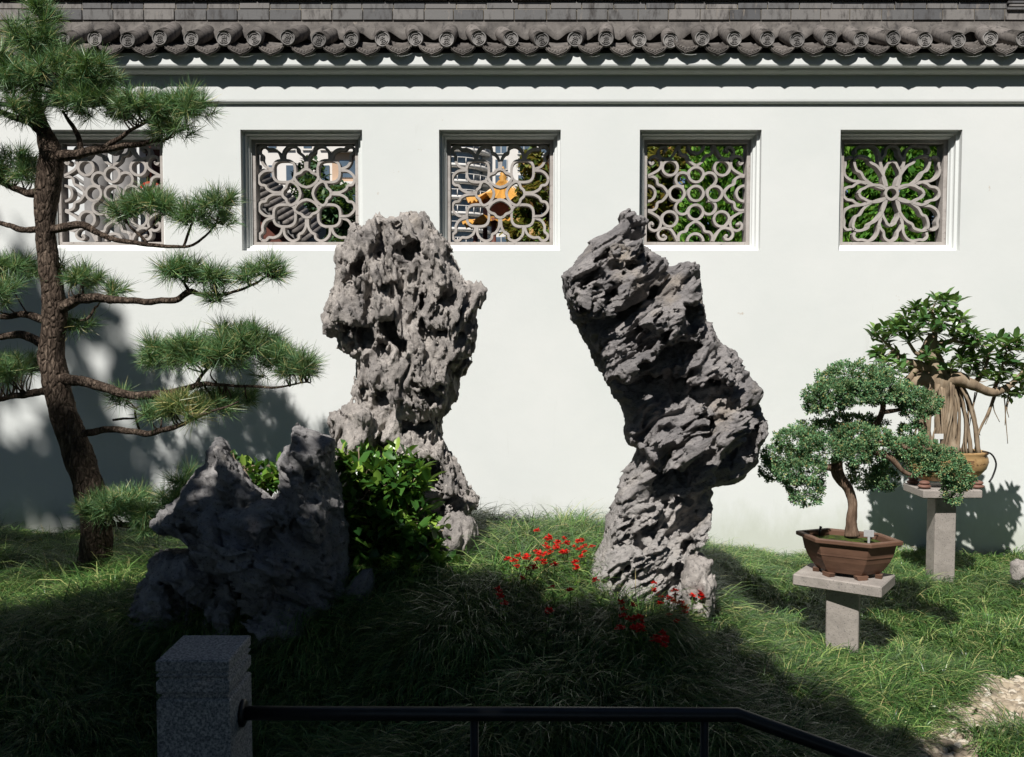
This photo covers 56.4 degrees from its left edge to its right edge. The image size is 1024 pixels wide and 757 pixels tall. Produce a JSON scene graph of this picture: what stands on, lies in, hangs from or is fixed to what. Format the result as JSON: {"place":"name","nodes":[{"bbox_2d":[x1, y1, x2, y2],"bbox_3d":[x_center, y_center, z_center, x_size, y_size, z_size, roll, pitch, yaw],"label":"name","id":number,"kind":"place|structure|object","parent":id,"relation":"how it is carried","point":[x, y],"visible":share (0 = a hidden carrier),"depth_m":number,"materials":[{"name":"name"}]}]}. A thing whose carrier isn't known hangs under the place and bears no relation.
{"place":"outdoors","nodes":[
{"label":"outdoors","id":0,"kind":"place"},
{"bbox_2d":[462,166,516,241],"bbox_3d":[-0.221,-2.329,23.910,2.133,5.893,1.956,0,3,0],"label":"golden pagoda","id":1,"kind":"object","parent":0,"point":[500,209],"visible":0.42,"depth_m":23.39,"materials":[{"name":"tile"}]},
{"bbox_2d":[451,146,545,241],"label":"apartment tower","id":2,"kind":"structure","parent":0,"point":[477,171],"depth_m":106.87,"materials":[{"name":"grey glass"}]},
{"bbox_2d":[496,237,505,241],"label":"window","id":3,"kind":"structure","parent":2,"relation":"in","point":[498,239],"depth_m":109.24,"materials":[{"name":"blue glass"}]},
{"bbox_2d":[495,175,506,183],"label":"window","id":4,"kind":"structure","parent":2,"relation":"in","point":[497,179],"depth_m":108.87,"materials":[{"name":"blue glass"}]},
{"bbox_2d":[494,160,507,169],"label":"window","id":5,"kind":"structure","parent":2,"relation":"in","point":[504,163],"depth_m":108.79,"materials":[{"name":"blue glass"}]},
{"bbox_2d":[495,146,506,153],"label":"window","id":6,"kind":"structure","parent":2,"relation":"in","point":[498,149],"depth_m":108.68,"materials":[{"name":"blue glass"}]},
{"bbox_2d":[517,146,529,153],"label":"window","id":7,"kind":"structure","parent":2,"relation":"in","point":[523,147],"depth_m":108.68,"materials":[{"name":"blue glass"}]},
{"bbox_2d":[0,498,1023,756],"bbox_3d":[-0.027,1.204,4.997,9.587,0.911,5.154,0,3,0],"label":"grass","id":8,"kind":"structure","parent":0,"point":[64,628],"depth_m":4.35,"materials":[{"name":"green plant"}]},
{"bbox_2d":[67,146,161,241],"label":"white hall","id":9,"kind":"structure","parent":8,"relation":"on","point":[84,181],"depth_m":10.96,"materials":[{"name":"white paint"}]},
{"bbox_2d":[146,149,161,241],"bbox_3d":[-4.632,-2.435,12.738,2.009,7.300,0.100,0,3,0],"label":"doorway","id":10,"kind":"structure","parent":9,"relation":"in","point":[156,168],"depth_m":12.68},
{"bbox_2d":[0,0,328,574],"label":"pine tree","id":11,"kind":"object","parent":8,"relation":"on","point":[83,78],"visible":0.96,"depth_m":5.61,"materials":[{"name":"green plant"}]},
{"bbox_2d":[156,635,251,756],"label":"granite post","id":12,"kind":"object","parent":8,"relation":"on","point":[203,685],"visible":1,"depth_m":2.68,"materials":[{"name":"grey stone"}]},
{"bbox_2d":[128,422,350,656],"bbox_3d":[-1.365,0.957,4.844,1.108,1.457,0.908,0,3,0],"label":"rockery stone","id":13,"kind":"object","parent":8,"relation":"on","point":[228,523],"visible":0.7,"depth_m":4.61,"materials":[{"name":"grey stone"}]},
{"bbox_2d":[231,449,280,495],"bbox_3d":[-1.416,0.543,5.284,0.492,0.368,0.299,-1,3,-15],"label":"leafy shrub","id":14,"kind":"object","parent":8,"relation":"on","point":[268,478],"visible":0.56,"depth_m":5.27,"materials":[{"name":"green plant"}]},
{"bbox_2d":[260,165,325,241],"bbox_3d":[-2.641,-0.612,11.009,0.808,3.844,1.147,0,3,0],"label":"tiled pavilion","id":15,"kind":"structure","parent":8,"relation":"on","point":[285,215],"depth_m":10.67,"materials":[{"name":"grey tile"}]},
{"bbox_2d":[260,146,355,237],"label":"apartment block","id":16,"kind":"structure","parent":8,"relation":"on","point":[284,170],"depth_m":51.42,"materials":[{"name":"white paint"}]},
{"bbox_2d":[286,165,293,180],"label":"window","id":17,"kind":"structure","parent":16,"relation":"in","point":[289,168],"depth_m":51.41,"materials":[{"name":"blue glass"}]},
{"bbox_2d":[302,146,312,149],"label":"window","id":18,"kind":"structure","parent":16,"relation":"in","point":[305,147],"depth_m":51.35,"materials":[{"name":"blue glass"}]},
{"bbox_2d":[322,165,329,180],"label":"window","id":19,"kind":"structure","parent":16,"relation":"in","point":[327,172],"depth_m":51.41,"materials":[{"name":"blue glass"}]},
{"bbox_2d":[339,160,354,177],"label":"window","id":20,"kind":"structure","parent":16,"relation":"in","point":[343,162],"depth_m":50.42,"materials":[{"name":"blue glass"}]},
{"bbox_2d":[290,154,355,241],"bbox_3d":[-2.496,-0.887,12.939,1.336,4.194,1.510,0,3,0],"label":"pine behind","id":21,"kind":"object","parent":8,"relation":"on","point":[329,215],"visible":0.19,"depth_m":12.47,"materials":[{"name":"green plant"}]},
{"bbox_2d":[344,568,376,606],"bbox_3d":[-0.770,1.093,4.816,0.178,0.278,0.208,0,3,0],"label":"boulder","id":22,"kind":"object","parent":8,"relation":"on","point":[364,577],"visible":0.45,"depth_m":4.75,"materials":[{"name":"grey stone"}]},
{"bbox_2d":[320,211,487,553],"bbox_3d":[-0.618,0.081,5.554,0.962,2.132,0.829,0,3,0],"label":"scholar rock","id":23,"kind":"object","parent":8,"relation":"on","point":[404,303],"visible":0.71,"depth_m":5.28,"materials":[{"name":"stone"}]},
{"bbox_2d":[334,437,473,588],"bbox_3d":[-0.608,0.733,5.069,0.709,0.846,0.757,-1,3,-18],"label":"leafy shrub","id":24,"kind":"object","parent":8,"relation":"on","point":[400,511],"visible":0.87,"depth_m":5.02,"materials":[{"name":"green plant"}]},
{"bbox_2d":[435,511,478,557],"bbox_3d":[-0.307,0.859,5.166,0.255,0.271,0.323,0,3,0],"label":"boulder","id":25,"kind":"object","parent":8,"relation":"on","point":[461,523],"visible":0.6,"depth_m":5.08,"materials":[{"name":"stone"}]},
{"bbox_2d":[489,585,501,617],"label":"red flower","id":26,"kind":"object","parent":8,"relation":"on","point":[498,589],"visible":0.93,"depth_m":4.31,"materials":[{"name":"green plant"}]},
{"bbox_2d":[493,592,505,630],"bbox_3d":[-0.054,1.041,4.230,0.058,0.197,0.058,3,4,41],"label":"red flower","id":27,"kind":"object","parent":8,"relation":"on","point":[500,595],"visible":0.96,"depth_m":4.23,"materials":[{"name":"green plant"}]},
{"bbox_2d":[500,599,511,644],"bbox_3d":[-0.033,1.056,4.148,0.059,0.196,0.057,-2,3,-27],"label":"red flower","id":28,"kind":"object","parent":8,"relation":"on","point":[505,602],"visible":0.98,"depth_m":4.14,"materials":[{"name":"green plant"}]},
{"bbox_2d":[504,556,512,587],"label":"red flower","id":29,"kind":"object","parent":8,"relation":"on","point":[507,558],"visible":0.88,"depth_m":4.68,"materials":[{"name":"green plant"}]},
{"bbox_2d":[0,0,1023,555],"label":"garden wall","id":30,"kind":"structure","parent":8,"relation":"on","point":[406,98],"depth_m":7.48,"materials":[{"name":"white paint"}]},
{"bbox_2d":[52,130,164,250],"bbox_3d":[-3.177,-1.472,7.592,0.944,0.931,0.320,0,3,0],"label":"window frame","id":31,"kind":"structure","parent":30,"relation":"in","point":[66,138],"depth_m":7.60,"materials":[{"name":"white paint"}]},
{"bbox_2d":[240,130,362,250],"bbox_3d":[-1.634,-1.472,7.592,0.944,0.931,0.320,0,3,0],"label":"window frame","id":32,"kind":"structure","parent":30,"relation":"in","point":[252,142],"depth_m":7.58,"materials":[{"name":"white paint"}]},
{"bbox_2d":[439,130,560,250],"bbox_3d":[-0.094,-1.472,7.592,0.944,0.931,0.320,0,3,0],"label":"window frame","id":33,"kind":"structure","parent":30,"relation":"in","point":[485,139],"depth_m":7.58,"materials":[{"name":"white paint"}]},
{"bbox_2d":[639,130,761,250],"bbox_3d":[1.463,-1.472,7.592,0.944,0.931,0.320,0,3,0],"label":"window frame","id":34,"kind":"structure","parent":30,"relation":"in","point":[750,140],"depth_m":7.59,"materials":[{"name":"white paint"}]},
{"bbox_2d":[838,130,961,250],"bbox_3d":[3.019,-1.472,7.592,0.944,0.931,0.320,0,3,0],"label":"window frame","id":35,"kind":"structure","parent":30,"relation":"in","point":[947,165],"depth_m":7.59,"materials":[{"name":"white paint"}]},
{"bbox_2d":[510,558,519,584],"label":"red flower","id":36,"kind":"object","parent":8,"relation":"on","point":[514,560],"visible":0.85,"depth_m":4.64,"materials":[{"name":"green plant"}]},
{"bbox_2d":[511,564,520,591],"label":"red flower","id":37,"kind":"object","parent":8,"relation":"on","point":[517,566],"visible":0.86,"depth_m":4.58,"materials":[{"name":"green plant"}]},
{"bbox_2d":[514,553,524,582],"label":"red flower","id":38,"kind":"object","parent":8,"relation":"on","point":[517,555],"visible":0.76,"depth_m":4.74,"materials":[{"name":"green plant"}]},
{"bbox_2d":[515,576,525,606],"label":"red flower","id":39,"kind":"object","parent":8,"relation":"on","point":[521,583],"visible":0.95,"depth_m":4.39,"materials":[{"name":"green plant"}]},
{"bbox_2d":[499,146,548,241],"bbox_3d":[0.389,-0.900,11.201,1.091,4.407,0.915,0,3,0],"label":"leafy tree","id":40,"kind":"object","parent":8,"relation":"on","point":[522,215],"visible":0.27,"depth_m":10.98,"materials":[{"name":"green plant"}]},
{"bbox_2d":[521,554,530,577],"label":"red flower","id":41,"kind":"object","parent":8,"relation":"on","point":[525,557],"visible":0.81,"depth_m":4.68,"materials":[{"name":"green plant"}]},
{"bbox_2d":[523,553,530,576],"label":"red flower","id":42,"kind":"object","parent":8,"relation":"on","point":[528,561],"visible":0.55,"depth_m":4.76,"materials":[{"name":"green plant"}]},
{"bbox_2d":[523,565,531,596],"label":"red flower","id":43,"kind":"object","parent":8,"relation":"on","point":[528,568],"visible":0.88,"depth_m":4.51,"materials":[{"name":"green plant"}]},
{"bbox_2d":[526,564,537,594],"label":"red flower","id":44,"kind":"object","parent":8,"relation":"on","point":[533,567],"visible":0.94,"depth_m":4.54,"materials":[{"name":"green plant"}]},
{"bbox_2d":[536,553,544,581],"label":"red flower","id":45,"kind":"object","parent":8,"relation":"on","point":[542,555],"visible":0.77,"depth_m":4.77,"materials":[{"name":"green plant"}]},
{"bbox_2d":[536,559,546,586],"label":"red flower","id":46,"kind":"object","parent":8,"relation":"on","point":[543,562],"visible":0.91,"depth_m":4.63,"materials":[{"name":"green plant"}]},
{"bbox_2d":[540,607,554,643],"bbox_3d":[0.157,1.062,4.062,0.063,0.198,0.054,-2,4,-37],"label":"red flower","id":47,"kind":"object","parent":8,"relation":"on","point":[548,609],"visible":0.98,"depth_m":4.07,"materials":[{"name":"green plant"}]},
{"bbox_2d":[545,550,553,576],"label":"red flower","id":48,"kind":"object","parent":8,"relation":"on","point":[550,551],"visible":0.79,"depth_m":4.88,"materials":[{"name":"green plant"}]},
{"bbox_2d":[545,545,553,569],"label":"red flower","id":49,"kind":"object","parent":8,"relation":"on","point":[547,547],"visible":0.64,"depth_m":4.99,"materials":[{"name":"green plant"}]},
{"bbox_2d":[548,560,558,585],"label":"red flower","id":50,"kind":"object","parent":8,"relation":"on","point":[555,563],"visible":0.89,"depth_m":4.58,"materials":[{"name":"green plant"}]},
{"bbox_2d":[548,585,558,620],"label":"red flower","id":51,"kind":"object","parent":8,"relation":"on","point":[552,595],"visible":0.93,"depth_m":4.30,"materials":[{"name":"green plant"}]},
{"bbox_2d":[552,545,559,568],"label":"red flower","id":52,"kind":"object","parent":8,"relation":"on","point":[557,547],"visible":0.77,"depth_m":4.98,"materials":[{"name":"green plant"}]},
{"bbox_2d":[238,699,876,756],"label":"handrail","id":53,"kind":"object","parent":8,"relation":"on","point":[703,716],"visible":1,"depth_m":2.77,"materials":[{"name":"black metal"}]},
{"bbox_2d":[553,539,562,558],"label":"red flower","id":54,"kind":"object","parent":8,"relation":"on","point":[557,541],"visible":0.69,"depth_m":5.11,"materials":[{"name":"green plant"}]},
{"bbox_2d":[555,549,564,569],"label":"red flower","id":55,"kind":"object","parent":8,"relation":"on","point":[561,551],"visible":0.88,"depth_m":4.88,"materials":[{"name":"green plant"}]},
{"bbox_2d":[562,549,573,570],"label":"red flower","id":56,"kind":"object","parent":8,"relation":"on","point":[566,552],"visible":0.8,"depth_m":4.93,"materials":[{"name":"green plant"}]},
{"bbox_2d":[563,587,574,619],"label":"red flower","id":57,"kind":"object","parent":8,"relation":"on","point":[569,589],"visible":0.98,"depth_m":4.27,"materials":[{"name":"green plant"}]},
{"bbox_2d":[569,563,579,592],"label":"red flower","id":58,"kind":"object","parent":8,"relation":"on","point":[576,567],"visible":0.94,"depth_m":4.62,"materials":[{"name":"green plant"}]},
{"bbox_2d":[572,559,579,586],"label":"red flower","id":59,"kind":"object","parent":8,"relation":"on","point":[574,561],"visible":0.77,"depth_m":4.68,"materials":[{"name":"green plant"}]},
{"bbox_2d":[578,553,586,581],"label":"red flower","id":60,"kind":"object","parent":8,"relation":"on","point":[580,556],"visible":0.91,"depth_m":4.86,"materials":[{"name":"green plant"}]},
{"bbox_2d":[591,576,600,603],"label":"red flower","id":61,"kind":"object","parent":8,"relation":"on","point":[594,578],"visible":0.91,"depth_m":4.47,"materials":[{"name":"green plant"}]},
{"bbox_2d":[614,624,625,656],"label":"red flower","id":62,"kind":"object","parent":8,"relation":"on","point":[620,627],"visible":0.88,"depth_m":3.99,"materials":[{"name":"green plant"}]},
{"bbox_2d":[617,599,626,623],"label":"red flower","id":63,"kind":"object","parent":8,"relation":"on","point":[621,601],"visible":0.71,"depth_m":4.25,"materials":[{"name":"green plant"}]},
{"bbox_2d":[618,612,628,641],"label":"red flower","id":64,"kind":"object","parent":8,"relation":"on","point":[623,615],"visible":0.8,"depth_m":4.11,"materials":[{"name":"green plant"}]},
{"bbox_2d":[624,616,634,643],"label":"red flower","id":65,"kind":"object","parent":8,"relation":"on","point":[628,617],"visible":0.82,"depth_m":4.08,"materials":[{"name":"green plant"}]},
{"bbox_2d":[628,602,636,632],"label":"red flower","id":66,"kind":"object","parent":8,"relation":"on","point":[633,604],"visible":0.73,"depth_m":4.24,"materials":[{"name":"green plant"}]},
{"bbox_2d":[627,623,639,660],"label":"red flower","id":67,"kind":"object","parent":8,"relation":"on","point":[634,627],"visible":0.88,"depth_m":4.00,"materials":[{"name":"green plant"}]},
{"bbox_2d":[631,614,639,641],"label":"red flower","id":68,"kind":"object","parent":8,"relation":"on","point":[635,617],"visible":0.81,"depth_m":4.09,"materials":[{"name":"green plant"}]},
{"bbox_2d":[635,614,644,638],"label":"red flower","id":69,"kind":"object","parent":8,"relation":"on","point":[640,616],"visible":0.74,"depth_m":4.10,"materials":[{"name":"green plant"}]},
{"bbox_2d":[636,623,647,655],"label":"red flower","id":70,"kind":"object","parent":8,"relation":"on","point":[641,626],"visible":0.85,"depth_m":4.03,"materials":[{"name":"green plant"}]},
{"bbox_2d":[649,637,661,673],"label":"red flower","id":71,"kind":"object","parent":8,"relation":"on","point":[654,639],"visible":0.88,"depth_m":3.97,"materials":[{"name":"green plant"}]},
{"bbox_2d":[650,634,662,668],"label":"red flower","id":72,"kind":"object","parent":8,"relation":"on","point":[656,635],"visible":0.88,"depth_m":4.00,"materials":[{"name":"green plant"}]},
{"bbox_2d":[653,637,662,667],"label":"red flower","id":73,"kind":"object","parent":8,"relation":"on","point":[658,640],"visible":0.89,"depth_m":3.96,"materials":[{"name":"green plant"}]},
{"bbox_2d":[658,629,669,661],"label":"red flower","id":74,"kind":"object","parent":8,"relation":"on","point":[662,631],"visible":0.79,"depth_m":4.05,"materials":[{"name":"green plant"}]},
{"bbox_2d":[660,635,669,660],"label":"red flower","id":75,"kind":"object","parent":8,"relation":"on","point":[665,638],"visible":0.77,"depth_m":3.99,"materials":[{"name":"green plant"}]},
{"bbox_2d":[561,208,768,609],"bbox_3d":[0.803,0.220,4.974,1.107,2.218,0.806,0,3,0],"label":"scholar rock","id":76,"kind":"object","parent":8,"relation":"on","point":[687,391],"visible":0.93,"depth_m":4.82,"materials":[{"name":"stone"}]},
{"bbox_2d":[659,642,672,673],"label":"red flower","id":77,"kind":"object","parent":8,"relation":"on","point":[663,644],"visible":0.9,"depth_m":3.95,"materials":[{"name":"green plant"}]},
{"bbox_2d":[664,595,673,609],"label":"red flower","id":78,"kind":"object","parent":8,"relation":"on","point":[667,598],"visible":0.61,"depth_m":4.48,"materials":[{"name":"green plant"}]},
{"bbox_2d":[647,146,698,241],"bbox_3d":[1.631,-0.960,11.352,1.451,4.509,1.690,-1,3,-17],"label":"tree","id":79,"kind":"object","parent":8,"relation":"on","point":[666,204],"visible":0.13,"depth_m":10.72,"materials":[{"name":"green plant"}]},
{"bbox_2d":[687,592,697,621],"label":"red flower","id":80,"kind":"object","parent":8,"relation":"on","point":[693,595],"visible":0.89,"depth_m":4.71,"materials":[{"name":"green plant"}]},
{"bbox_2d":[681,551,716,623],"bbox_3d":[0.937,1.057,4.811,0.183,0.368,0.210,2,3,28],"label":"boulder","id":81,"kind":"object","parent":8,"relation":"on","point":[696,574],"visible":0.81,"depth_m":4.74,"materials":[{"name":"stone"}]},
{"bbox_2d":[673,146,742,241],"bbox_3d":[2.110,-1.258,9.764,1.282,5.268,1.256,0,3,0],"label":"bamboo","id":82,"kind":"object","parent":8,"relation":"on","point":[706,166],"visible":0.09,"depth_m":9.49,"materials":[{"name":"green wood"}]},
{"bbox_2d":[683,146,735,241],"bbox_3d":[2.337,-1.093,10.458,1.315,4.863,1.314,0,3,0],"label":"conifer","id":83,"kind":"object","parent":8,"relation":"on","point":[707,226],"visible":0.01,"depth_m":10.24,"materials":[{"name":"green plant"}]},
{"bbox_2d":[723,167,741,237],"bbox_3d":[2.594,-1.156,9.849,1.309,5.055,1.280,0,3,0],"label":"conifer","id":84,"kind":"object","parent":8,"relation":"on","point":[731,198],"depth_m":9.74,"materials":[{"name":"green plant"}]},
{"bbox_2d":[793,563,894,652],"bbox_3d":[1.825,1.447,5.275,0.470,0.745,0.310,2,4,34],"label":"stone stand","id":85,"kind":"object","parent":8,"relation":"on","point":[844,592],"visible":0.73,"depth_m":5.19,"materials":[{"name":"stone"}]},
{"bbox_2d":[796,528,902,580],"bbox_3d":[1.845,0.969,5.249,0.564,0.213,0.320,2,3,29],"label":"bonsai pot","id":86,"kind":"object","parent":85,"relation":"on","point":[831,552],"visible":0.98,"depth_m":5.15,"materials":[{"name":"brown ceramic"}]},
{"bbox_2d":[757,356,977,536],"bbox_3d":[1.924,0.371,5.222,1.166,0.993,0.448,0,3,0],"label":"bonsai tree","id":87,"kind":"object","parent":86,"relation":"on","point":[909,449],"visible":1,"depth_m":5.14,"materials":[{"name":"green plant"}]},
{"bbox_2d":[864,530,873,542],"bbox_3d":[1.917,0.860,5.136,0.052,0.093,0.004,1,3,14],"label":"plant tag","id":88,"kind":"object","parent":86,"relation":"in","point":[868,533],"visible":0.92,"depth_m":5.13,"materials":[{"name":"white plastic"}]},
{"bbox_2d":[843,146,886,241],"bbox_3d":[3.347,-1.046,9.714,1.309,4.849,1.274,0,3,0],"label":"bamboo","id":89,"kind":"object","parent":8,"relation":"on","point":[869,211],"visible":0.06,"depth_m":9.42,"materials":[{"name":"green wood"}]},
{"bbox_2d":[845,146,933,241],"bbox_3d":[3.840,-1.252,9.855,1.276,5.247,1.296,0,3,0],"label":"conifer","id":90,"kind":"object","parent":8,"relation":"on","point":[889,211],"visible":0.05,"depth_m":9.54,"materials":[{"name":"green wood"}]},
{"bbox_2d":[900,146,936,241],"bbox_3d":[4.309,-1.141,9.662,1.295,5.044,1.269,0,3,0],"label":"bamboo","id":91,"kind":"object","parent":8,"relation":"on","point":[918,168],"visible":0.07,"depth_m":9.45,"materials":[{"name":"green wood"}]},
{"bbox_2d":[927,172,935,237],"bbox_3d":[4.546,-1.193,10.475,1.288,5.061,1.332,0,3,0],"label":"conifer","id":92,"kind":"object","parent":8,"relation":"on","point":[933,183],"depth_m":10.40,"materials":[{"name":"green plant"}]},
{"bbox_2d":[903,483,981,584],"bbox_3d":[2.947,1.219,6.575,0.400,0.962,0.320,0,3,-1],"label":"stone stand","id":93,"kind":"object","parent":8,"relation":"on","point":[940,536],"visible":0.56,"depth_m":6.51,"materials":[{"name":"stone"}]},
{"bbox_2d":[905,448,996,488],"bbox_3d":[2.977,0.609,6.542,0.570,0.260,0.310,0,3,0],"label":"bonsai pot","id":94,"kind":"object","parent":93,"relation":"on","point":[979,462],"visible":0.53,"depth_m":6.43,"materials":[{"name":"ceramic"}]},
{"bbox_2d":[934,434,943,442],"bbox_3d":[2.859,0.459,6.404,0.062,0.176,0.004,0,3,-3],"label":"plant tag","id":95,"kind":"object","parent":94,"relation":"in","point":[938,436],"visible":0.72,"depth_m":6.40,"materials":[{"name":"white plastic"}]},
{"bbox_2d":[863,287,1023,452],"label":"bonsai tree","id":96,"kind":"object","parent":94,"relation":"on","point":[950,382],"visible":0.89,"depth_m":6.46,"materials":[{"name":"green plant"}]},
{"bbox_2d":[1010,559,1023,580],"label":"boulder","id":97,"kind":"object","parent":8,"relation":"on","point":[1017,569],"visible":1,"depth_m":6.33,"materials":[{"name":"stone"}]},
{"bbox_2d":[903,673,1023,756],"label":"gravel","id":98,"kind":"structure","parent":0,"point":[1010,694],"depth_m":4.57,"materials":[{"name":"beige gravel"}]}
]}

